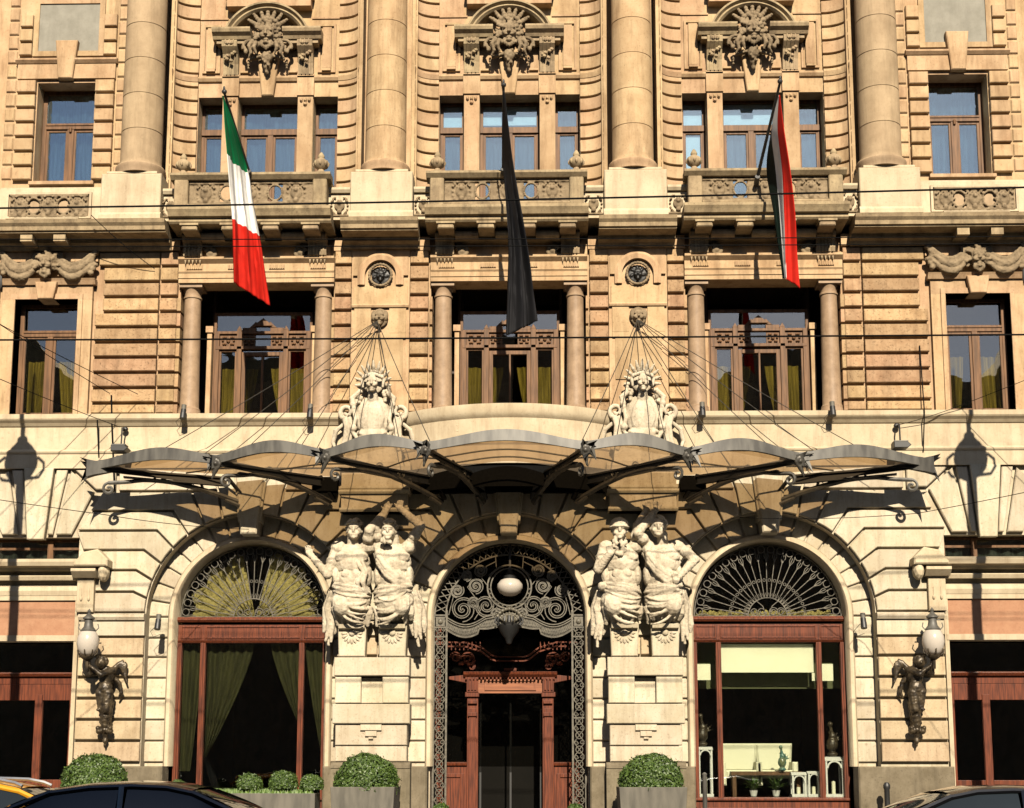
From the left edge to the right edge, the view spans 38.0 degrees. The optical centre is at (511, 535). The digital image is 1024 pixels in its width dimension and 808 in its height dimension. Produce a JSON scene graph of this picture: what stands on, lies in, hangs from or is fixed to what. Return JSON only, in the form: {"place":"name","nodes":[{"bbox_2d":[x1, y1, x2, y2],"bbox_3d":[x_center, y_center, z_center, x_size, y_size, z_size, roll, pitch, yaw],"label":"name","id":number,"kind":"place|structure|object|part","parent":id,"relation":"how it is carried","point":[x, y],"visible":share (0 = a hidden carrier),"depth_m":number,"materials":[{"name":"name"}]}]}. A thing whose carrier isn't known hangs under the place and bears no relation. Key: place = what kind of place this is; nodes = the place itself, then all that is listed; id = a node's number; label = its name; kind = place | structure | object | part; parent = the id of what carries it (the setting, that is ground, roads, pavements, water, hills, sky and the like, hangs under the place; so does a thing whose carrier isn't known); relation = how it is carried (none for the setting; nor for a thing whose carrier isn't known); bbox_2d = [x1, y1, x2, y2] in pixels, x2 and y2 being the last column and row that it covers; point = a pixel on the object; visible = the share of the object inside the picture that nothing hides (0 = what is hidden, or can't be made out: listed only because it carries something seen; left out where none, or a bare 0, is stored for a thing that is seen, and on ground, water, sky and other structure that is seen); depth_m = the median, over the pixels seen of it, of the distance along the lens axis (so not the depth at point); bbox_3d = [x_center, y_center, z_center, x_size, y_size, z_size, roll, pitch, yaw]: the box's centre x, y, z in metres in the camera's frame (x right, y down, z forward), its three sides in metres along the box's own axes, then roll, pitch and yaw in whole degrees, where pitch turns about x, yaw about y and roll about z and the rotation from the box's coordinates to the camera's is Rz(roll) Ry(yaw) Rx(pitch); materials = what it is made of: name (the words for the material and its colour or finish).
{"place":"outdoors","nodes":[
{"label":"outdoors","id":0,"kind":"place"},
{"bbox_2d":[0,186,1023,208],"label":"overhead wire","id":1,"kind":"object","parent":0,"point":[513,199],"visible":1,"depth_m":24.18,"materials":[{"name":"black paint"}]},
{"bbox_2d":[0,334,1023,340],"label":"overhead wire","id":2,"kind":"object","parent":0,"point":[515,337],"visible":1,"depth_m":23.82,"materials":[{"name":"black paint"}]},
{"bbox_2d":[0,243,1023,246],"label":"overhead wire","id":3,"kind":"object","parent":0,"point":[516,245],"visible":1,"depth_m":24.06,"materials":[{"name":"black paint"}]},
{"bbox_2d":[0,236,1023,239],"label":"overhead wire","id":4,"kind":"object","parent":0,"point":[515,238],"visible":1,"depth_m":24.08,"materials":[{"name":"black paint"}]},
{"bbox_3d":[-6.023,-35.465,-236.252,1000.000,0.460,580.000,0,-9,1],"label":"road","id":5,"kind":"structure","parent":0,"visible":0},
{"bbox_2d":[0,777,53,807],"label":"taxi","id":6,"kind":"object","parent":5,"relation":"on","point":[12,790],"visible":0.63,"depth_m":20.01,"materials":[{"name":"yellow paint"}]},
{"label":"side window","id":7,"kind":"part","parent":6,"relation":"part of","materials":[{"name":"grey glass"}]},
{"bbox_2d":[4,780,261,807],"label":"parked car","id":8,"kind":"object","parent":5,"relation":"on","point":[143,794],"visible":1,"depth_m":17.20,"materials":[{"name":"black paint"}]},
{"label":"rear window","id":9,"kind":"part","parent":8,"relation":"part of","materials":[{"name":"glass"}]},
{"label":"side window","id":10,"kind":"part","parent":8,"relation":"part of","materials":[{"name":"black glass"}]},
{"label":"side window","id":11,"kind":"part","parent":8,"relation":"part of","materials":[{"name":"glass"}]},
{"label":"side window","id":12,"kind":"part","parent":8,"relation":"part of","materials":[{"name":"black glass"}]},
{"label":"side window","id":13,"kind":"part","parent":8,"relation":"part of","materials":[{"name":"glass"}]},
{"bbox_2d":[0,0,1023,807],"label":"hotel building","id":14,"kind":"structure","parent":5,"relation":"on","point":[512,648],"depth_m":32.11,"materials":[{"name":"beige stone"}]},
{"bbox_2d":[0,540,79,558],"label":"mezzanine window","id":15,"kind":"structure","parent":14,"relation":"in","point":[50,552],"depth_m":31.96,"materials":[{"name":"brown wood"}]},
{"bbox_2d":[16,305,77,413],"bbox_3d":[-10.132,-3.786,32.770,1.380,2.590,0.435,0,-9,1],"label":"window","id":16,"kind":"structure","parent":14,"relation":"in","point":[40,377],"depth_m":32.74,"materials":[{"name":"brown wood"}]},
{"bbox_2d":[40,91,94,180],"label":"window","id":17,"kind":"structure","parent":14,"relation":"in","point":[68,117],"depth_m":33.68,"materials":[{"name":"brown wood"}]},
{"bbox_2d":[0,324,136,393],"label":"overhead wire","id":18,"kind":"object","parent":14,"relation":"attached to","point":[67,359],"visible":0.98,"depth_m":29.95,"materials":[{"name":"black paint"}]},
{"bbox_2d":[97,420,99,456],"bbox_3d":[-8.858,-2.079,31.816,0.030,0.786,0.190,-1,-9,8],"label":"wall cable","id":19,"kind":"object","parent":14,"relation":"attached to","point":[98,438],"depth_m":31.81,"materials":[{"name":"black paint"}]},
{"bbox_2d":[77,609,127,745],"bbox_3d":[-8.543,2.941,30.775,0.499,2.821,1.072,-9,-12,43],"label":"wall lamp","id":20,"kind":"object","parent":14,"relation":"attached to","point":[87,642],"visible":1,"depth_m":30.67,"materials":[{"name":"brown metal"}]},
{"bbox_2d":[111,395,114,490],"bbox_3d":[-8.554,-1.991,31.852,0.208,2.103,0.042,-2,-9,14],"label":"wall cable","id":21,"kind":"object","parent":14,"relation":"attached to","point":[112,441],"depth_m":31.87,"materials":[{"name":"black paint"}]},
{"bbox_2d":[110,427,130,453],"bbox_3d":[-8.281,-2.053,31.651,0.360,0.620,0.530,0,-9,1],"label":"floodlight","id":22,"kind":"object","parent":14,"relation":"attached to","point":[120,448],"visible":0.99,"depth_m":31.43,"materials":[{"name":"black metal"}]},
{"bbox_2d":[0,379,118,426],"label":"overhead wire","id":23,"kind":"object","parent":22,"relation":"attached to","point":[58,403],"visible":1,"depth_m":29.90,"materials":[{"name":"black paint"}]},
{"bbox_2d":[91,215,154,268],"bbox_3d":[-8.384,-6.325,32.072,1.465,0.904,0.017,7,-11,-35],"label":"overhead wire","id":24,"kind":"object","parent":14,"relation":"attached to","point":[122,243],"visible":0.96,"depth_m":32.05,"materials":[{"name":"black paint"}]},
{"bbox_2d":[1,500,248,529],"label":"overhead wire","id":25,"kind":"object","parent":14,"relation":"attached to","point":[116,516],"visible":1,"depth_m":27.84,"materials":[{"name":"black paint"}]},
{"bbox_2d":[150,614,160,636],"bbox_3d":[-7.434,1.877,31.059,0.211,0.480,0.252,3,-9,-18],"label":"spotlight","id":26,"kind":"object","parent":14,"relation":"attached to","point":[157,626],"visible":1,"depth_m":31.02,"materials":[{"name":"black metal"}]},
{"bbox_2d":[176,404,186,426],"bbox_3d":[-7.043,-2.562,31.674,0.211,0.480,0.252,3,-9,-18],"label":"spotlight","id":27,"kind":"object","parent":14,"relation":"attached to","point":[183,412],"visible":1,"depth_m":31.63,"materials":[{"name":"black metal"}]},
{"bbox_2d":[201,106,222,171],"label":"window","id":28,"kind":"structure","parent":14,"relation":"in","point":[211,135],"depth_m":33.82,"materials":[{"name":"brown wood"}]},
{"bbox_2d":[222,86,269,304],"bbox_3d":[-5.356,-6.850,30.810,0.892,4.425,1.855,-1,-9,8],"label":"flag","id":29,"kind":"object","parent":14,"relation":"attached to","point":[249,274],"visible":0.97,"depth_m":30.36,"materials":[{"name":"multicoloured fabric"}]},
{"bbox_2d":[172,546,325,807],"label":"shop window","id":30,"kind":"structure","parent":14,"relation":"in","point":[286,597],"depth_m":31.94,"materials":[{"name":"brown wood"}]},
{"bbox_2d":[211,312,312,412],"bbox_3d":[-5.542,-3.691,33.159,2.200,2.570,0.395,0,-9,1],"label":"loggia window","id":31,"kind":"structure","parent":14,"relation":"in","point":[230,388],"depth_m":33.09,"materials":[{"name":"brown wood"}]},
{"bbox_2d":[241,105,297,201],"bbox_3d":[-5.465,-8.241,33.643,1.340,3.110,0.230,0,-9,1],"label":"window","id":32,"kind":"structure","parent":14,"relation":"in","point":[268,138],"depth_m":33.79,"materials":[{"name":"brown wood"}]},
{"bbox_2d":[302,403,312,425],"bbox_3d":[-4.334,-2.570,31.614,0.211,0.480,0.252,3,-9,-18],"label":"spotlight","id":33,"kind":"object","parent":14,"relation":"attached to","point":[310,412],"visible":1,"depth_m":31.57,"materials":[{"name":"black metal"}]},
{"bbox_2d":[315,104,337,186],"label":"window","id":34,"kind":"structure","parent":14,"relation":"in","point":[326,120],"depth_m":33.77,"materials":[{"name":"brown wood"}]},
{"bbox_2d":[440,103,463,169],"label":"window","id":35,"kind":"structure","parent":14,"relation":"in","point":[452,114],"depth_m":33.70,"materials":[{"name":"brown wood"}]},
{"bbox_2d":[460,311,559,404],"bbox_3d":[-0.044,-3.707,33.038,2.200,2.570,0.395,0,-9,1],"label":"loggia window","id":36,"kind":"structure","parent":14,"relation":"in","point":[541,385],"depth_m":32.98,"materials":[{"name":"brown wood"}]},
{"bbox_2d":[480,103,539,198],"bbox_3d":[-0.046,-8.257,33.524,1.340,3.110,0.230,0,-9,1],"label":"window","id":37,"kind":"structure","parent":14,"relation":"in","point":[523,118],"depth_m":33.67,"materials":[{"name":"brown wood"}]},
{"bbox_2d":[435,552,584,807],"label":"entrance door","id":38,"kind":"structure","parent":14,"relation":"in","point":[509,705],"depth_m":32.44,"materials":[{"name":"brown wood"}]},
{"bbox_2d":[80,319,940,506],"bbox_3d":[-0.100,-2.822,30.361,17.899,4.052,3.015,0,-9,1],"label":"entrance canopy","id":39,"kind":"object","parent":14,"relation":"attached to","point":[451,465],"visible":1,"depth_m":30.45,"materials":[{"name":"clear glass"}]},
{"bbox_2d":[501,79,537,335],"bbox_3d":[0.137,-6.519,30.683,0.790,5.292,1.842,0,-9,1],"label":"flag","id":40,"kind":"object","parent":14,"relation":"attached to","point":[521,310],"visible":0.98,"depth_m":30.12,"materials":[{"name":"black fabric"}]},
{"bbox_2d":[555,102,579,169],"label":"window","id":41,"kind":"structure","parent":14,"relation":"in","point":[567,139],"depth_m":33.64,"materials":[{"name":"brown wood"}]},
{"bbox_2d":[682,101,705,171],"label":"window","id":42,"kind":"structure","parent":14,"relation":"in","point":[693,112],"depth_m":33.53,"materials":[{"name":"brown wood"}]},
{"bbox_2d":[694,402,705,424],"bbox_3d":[3.984,-2.594,31.433,0.211,0.480,0.252,3,-9,-18],"label":"spotlight","id":43,"kind":"object","parent":14,"relation":"attached to","point":[702,412],"visible":1,"depth_m":31.40,"materials":[{"name":"black metal"}]},
{"bbox_2d":[699,747,713,796],"bbox_3d":[4.090,5.005,31.506,0.320,1.045,0.320,0,-9,1],"label":"lantern","id":44,"kind":"object","parent":14,"relation":"attached to","point":[709,750],"visible":0.71,"depth_m":31.40,"materials":[{"name":"white paint"}]},
{"bbox_2d":[698,713,712,746],"bbox_3d":[4.111,4.139,31.644,0.346,0.699,0.204,0,-9,1],"label":"statuette","id":45,"kind":"object","parent":44,"relation":"on","point":[703,731],"visible":0.93,"depth_m":31.58,"materials":[{"name":"brown metal"}]},
{"bbox_2d":[717,743,760,785],"bbox_3d":[4.913,4.941,32.106,0.880,0.900,0.600,0,-9,1],"label":"armchair","id":46,"kind":"object","parent":14,"relation":"in","point":[739,756],"visible":0.57,"depth_m":32.26,"materials":[{"name":"beige fabric"}]},
{"bbox_2d":[722,100,773,197],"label":"window","id":47,"kind":"structure","parent":14,"relation":"in","point":[745,123],"depth_m":33.56,"materials":[{"name":"brown wood"}]},
{"bbox_2d":[745,777,760,795],"bbox_3d":[5.093,5.291,31.377,0.563,0.420,0.543,0,-9,1],"label":"potted plant","id":48,"kind":"object","parent":14,"relation":"in","point":[753,784],"visible":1,"depth_m":31.34,"materials":[{"name":"green plant"}]},
{"bbox_2d":[708,309,810,410],"bbox_3d":[5.455,-3.723,32.918,2.200,2.570,0.395,0,-9,1],"label":"loggia window","id":49,"kind":"structure","parent":14,"relation":"in","point":[789,386],"depth_m":32.85,"materials":[{"name":"brown wood"}]},
{"bbox_2d":[730,771,801,796],"bbox_3d":[5.405,5.311,31.722,1.500,0.550,0.420,0,-9,1],"label":"display table","id":50,"kind":"object","parent":14,"relation":"in","point":[733,774],"visible":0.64,"depth_m":31.56,"materials":[{"name":"brown wood"}]},
{"bbox_2d":[778,745,788,770],"bbox_3d":[5.776,4.730,31.562,0.272,0.547,0.162,0,-9,1],"label":"vase","id":51,"kind":"object","parent":50,"relation":"on","point":[783,758],"visible":1,"depth_m":31.51,"materials":[{"name":"green ceramic"}]},
{"bbox_2d":[693,544,850,807],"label":"shop window","id":52,"kind":"structure","parent":14,"relation":"in","point":[726,656],"depth_m":31.65,"materials":[{"name":"brown wood"}]},
{"bbox_2d":[755,743,797,785],"bbox_3d":[5.683,4.939,32.089,0.880,0.900,0.600,0,-9,1],"label":"armchair","id":53,"kind":"object","parent":14,"relation":"on","point":[767,755],"visible":0.68,"depth_m":32.25,"materials":[{"name":"beige fabric"}]},
{"bbox_2d":[754,76,799,287],"bbox_3d":[5.447,-6.998,30.666,0.414,4.388,1.863,1,-9,-8],"label":"flag","id":54,"kind":"object","parent":14,"relation":"attached to","point":[779,178],"visible":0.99,"depth_m":30.11,"materials":[{"name":"fabric"}]},
{"bbox_2d":[768,775,785,795],"bbox_3d":[5.533,5.282,31.451,0.594,0.461,0.623,-5,-10,30],"label":"potted plant","id":55,"kind":"object","parent":14,"relation":"in","point":[776,785],"visible":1,"depth_m":31.30,"materials":[{"name":"green plant"}]},
{"bbox_2d":[790,772,807,796],"bbox_3d":[6.049,5.261,31.422,0.320,0.515,0.320,0,-9,1],"label":"lantern","id":56,"kind":"object","parent":14,"relation":"attached to","point":[802,775],"visible":1,"depth_m":31.32,"materials":[{"name":"white paint"}]},
{"bbox_2d":[799,100,821,166],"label":"window","id":57,"kind":"structure","parent":14,"relation":"in","point":[809,116],"depth_m":33.53,"materials":[{"name":"brown wood"}]},
{"bbox_2d":[806,771,819,796],"bbox_3d":[6.369,5.250,31.417,0.280,0.535,0.280,0,-9,1],"label":"lantern","id":58,"kind":"object","parent":14,"relation":"attached to","point":[808,777],"visible":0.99,"depth_m":31.35,"materials":[{"name":"white paint"}]},
{"bbox_2d":[824,401,835,423],"bbox_3d":[6.723,-2.602,31.373,0.211,0.480,0.252,3,-9,-18],"label":"spotlight","id":59,"kind":"object","parent":14,"relation":"attached to","point":[832,412],"visible":1,"depth_m":31.34,"materials":[{"name":"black metal"}]},
{"bbox_2d":[825,757,843,796],"bbox_3d":[6.789,5.101,31.431,0.400,0.835,0.400,0,-9,1],"label":"lantern","id":60,"kind":"object","parent":14,"relation":"attached to","point":[836,760],"visible":0.91,"depth_m":31.29,"materials":[{"name":"white paint"}]},
{"bbox_2d":[826,722,841,756],"bbox_3d":[6.855,4.324,31.553,0.372,0.747,0.217,0,-9,1],"label":"vase","id":61,"kind":"object","parent":60,"relation":"on","point":[832,743],"visible":1,"depth_m":31.49,"materials":[{"name":"brown metal"}]},
{"bbox_2d":[854,613,866,635],"bbox_3d":[7.223,1.834,30.739,0.211,0.480,0.252,3,-9,-18],"label":"spotlight","id":62,"kind":"object","parent":14,"relation":"attached to","point":[863,623],"visible":1,"depth_m":30.70,"materials":[{"name":"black metal"}]},
{"bbox_2d":[740,492,1023,518],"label":"overhead wire","id":63,"kind":"object","parent":14,"relation":"attached to","point":[878,516],"visible":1,"depth_m":28.90,"materials":[{"name":"black paint"}]},
{"bbox_2d":[891,423,911,449],"bbox_3d":[8.155,-2.102,31.292,0.360,0.620,0.530,0,-9,1],"label":"floodlight","id":64,"kind":"object","parent":14,"relation":"attached to","point":[899,444],"visible":1,"depth_m":31.02,"materials":[{"name":"grey metal"}]},
{"bbox_2d":[900,380,1023,424],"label":"overhead wire","id":65,"kind":"object","parent":64,"relation":"attached to","point":[962,404],"visible":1,"depth_m":31.35,"materials":[{"name":"black paint"}]},
{"bbox_2d":[893,607,944,746],"bbox_3d":[8.388,2.892,30.404,0.502,2.821,1.071,8,-12,-41],"label":"wall lamp","id":66,"kind":"object","parent":14,"relation":"attached to","point":[933,641],"visible":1,"depth_m":30.30,"materials":[{"name":"brown metal"}]},
{"bbox_2d":[919,345,924,451],"bbox_3d":[8.709,-2.929,31.559,0.047,2.324,0.185,0,-9,1],"label":"cable","id":67,"kind":"object","parent":14,"relation":"attached to","point":[923,397],"depth_m":31.50,"materials":[{"name":"black paint"}]},
{"bbox_2d":[928,83,985,173],"bbox_3d":[9.836,-8.912,33.160,1.300,2.400,0.368,0,-9,1],"label":"window","id":68,"kind":"structure","parent":14,"relation":"in","point":[956,113],"depth_m":33.24,"materials":[{"name":"brown wood"}]},
{"bbox_2d":[946,299,1009,409],"bbox_3d":[10.023,-3.845,32.329,1.380,2.590,0.434,0,-9,1],"label":"window","id":69,"kind":"structure","parent":14,"relation":"in","point":[987,377],"depth_m":32.24,"materials":[{"name":"brown wood"}]},
{"bbox_2d":[944,537,1023,555],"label":"mezzanine window","id":70,"kind":"structure","parent":14,"relation":"in","point":[973,549],"depth_m":31.52,"materials":[{"name":"brown wood"}]},
{"bbox_2d":[883,784,1023,807],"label":"parked car","id":71,"kind":"object","parent":5,"relation":"on","point":[990,796],"visible":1,"depth_m":17.00,"materials":[{"name":"black paint"}]},
{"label":"side window","id":72,"kind":"part","parent":71,"relation":"part of","materials":[{"name":"grey glass"}]},
{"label":"side window","id":73,"kind":"part","parent":71,"relation":"part of","materials":[{"name":"glass"}]},
{"bbox_3d":[-10.178,-0.765,27.524,1.050,13.600,0.720,0,-9,1],"label":"street lamp","id":74,"kind":"object","parent":5,"relation":"on","visible":0},
{"bbox_2d":[2,326,109,393],"bbox_3d":[-10.455,-4.698,27.242,0.015,1.815,10.389,-3,-10,20],"label":"overhead wire","id":75,"kind":"object","parent":74,"relation":"attached to","point":[56,360],"visible":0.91,"depth_m":30.24,"materials":[{"name":"black paint"}]},
{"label":"pavement","id":76,"kind":"structure","parent":0,"visible":0},
{"bbox_2d":[54,752,127,788],"bbox_3d":[-8.204,5.254,29.261,1.383,1.977,1.346,0,-9,1],"label":"potted bush","id":77,"kind":"object","parent":76,"relation":"on","point":[83,769],"visible":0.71,"depth_m":28.98,"materials":[{"name":"green plant"}]},
{"bbox_2d":[217,788,319,807],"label":"trough planter","id":78,"kind":"object","parent":76,"relation":"on","point":[282,798],"visible":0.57,"depth_m":29.10,"materials":[{"name":"grey stone"}]},
{"bbox_2d":[235,772,262,789],"bbox_3d":[-5.187,4.848,29.398,0.548,0.373,0.543,0,-9,1],"label":"box ball","id":79,"kind":"object","parent":78,"relation":"on","point":[248,780],"visible":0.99,"depth_m":29.24,"materials":[{"name":"green plant"}]},
{"bbox_2d":[268,770,298,788],"bbox_3d":[-4.513,4.823,29.403,0.620,0.393,0.635,0,-9,1],"label":"box ball","id":80,"kind":"object","parent":78,"relation":"on","point":[282,779],"visible":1,"depth_m":29.20,"materials":[{"name":"green plant"}]},
{"bbox_2d":[298,774,323,789],"bbox_3d":[-3.958,4.869,29.383,0.520,0.338,0.533,0,-9,1],"label":"box ball","id":81,"kind":"object","parent":78,"relation":"on","point":[311,782],"visible":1,"depth_m":29.21,"materials":[{"name":"green plant"}]},
{"bbox_2d":[330,750,401,807],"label":"potted bush","id":82,"kind":"object","parent":76,"relation":"on","point":[367,780],"visible":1,"depth_m":28.65,"materials":[{"name":"green plant"}]},
{"bbox_2d":[433,802,449,807],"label":"potted plant","id":83,"kind":"object","parent":76,"relation":"on","point":[441,805],"visible":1,"depth_m":29.96,"materials":[{"name":"green plant"}]},
{"bbox_2d":[567,803,583,807],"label":"potted plant","id":84,"kind":"object","parent":76,"relation":"on","point":[574,805],"visible":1,"depth_m":29.91,"materials":[{"name":"green plant"}]},
{"bbox_2d":[616,752,686,807],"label":"potted bush","id":85,"kind":"object","parent":76,"relation":"on","point":[648,780],"visible":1,"depth_m":28.52,"materials":[{"name":"green plant"}]},
{"bbox_2d":[702,772,706,807],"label":"slim post","id":86,"kind":"object","parent":76,"relation":"on","point":[704,781],"visible":1,"depth_m":30.04,"materials":[{"name":"grey metal"}]},
{"bbox_2d":[883,782,889,805],"bbox_3d":[7.535,5.646,29.809,0.180,1.390,0.180,0,-9,1],"label":"bollard","id":87,"kind":"object","parent":76,"relation":"on","point":[886,786],"visible":1,"depth_m":29.84,"materials":[{"name":"black metal"}]}
]}

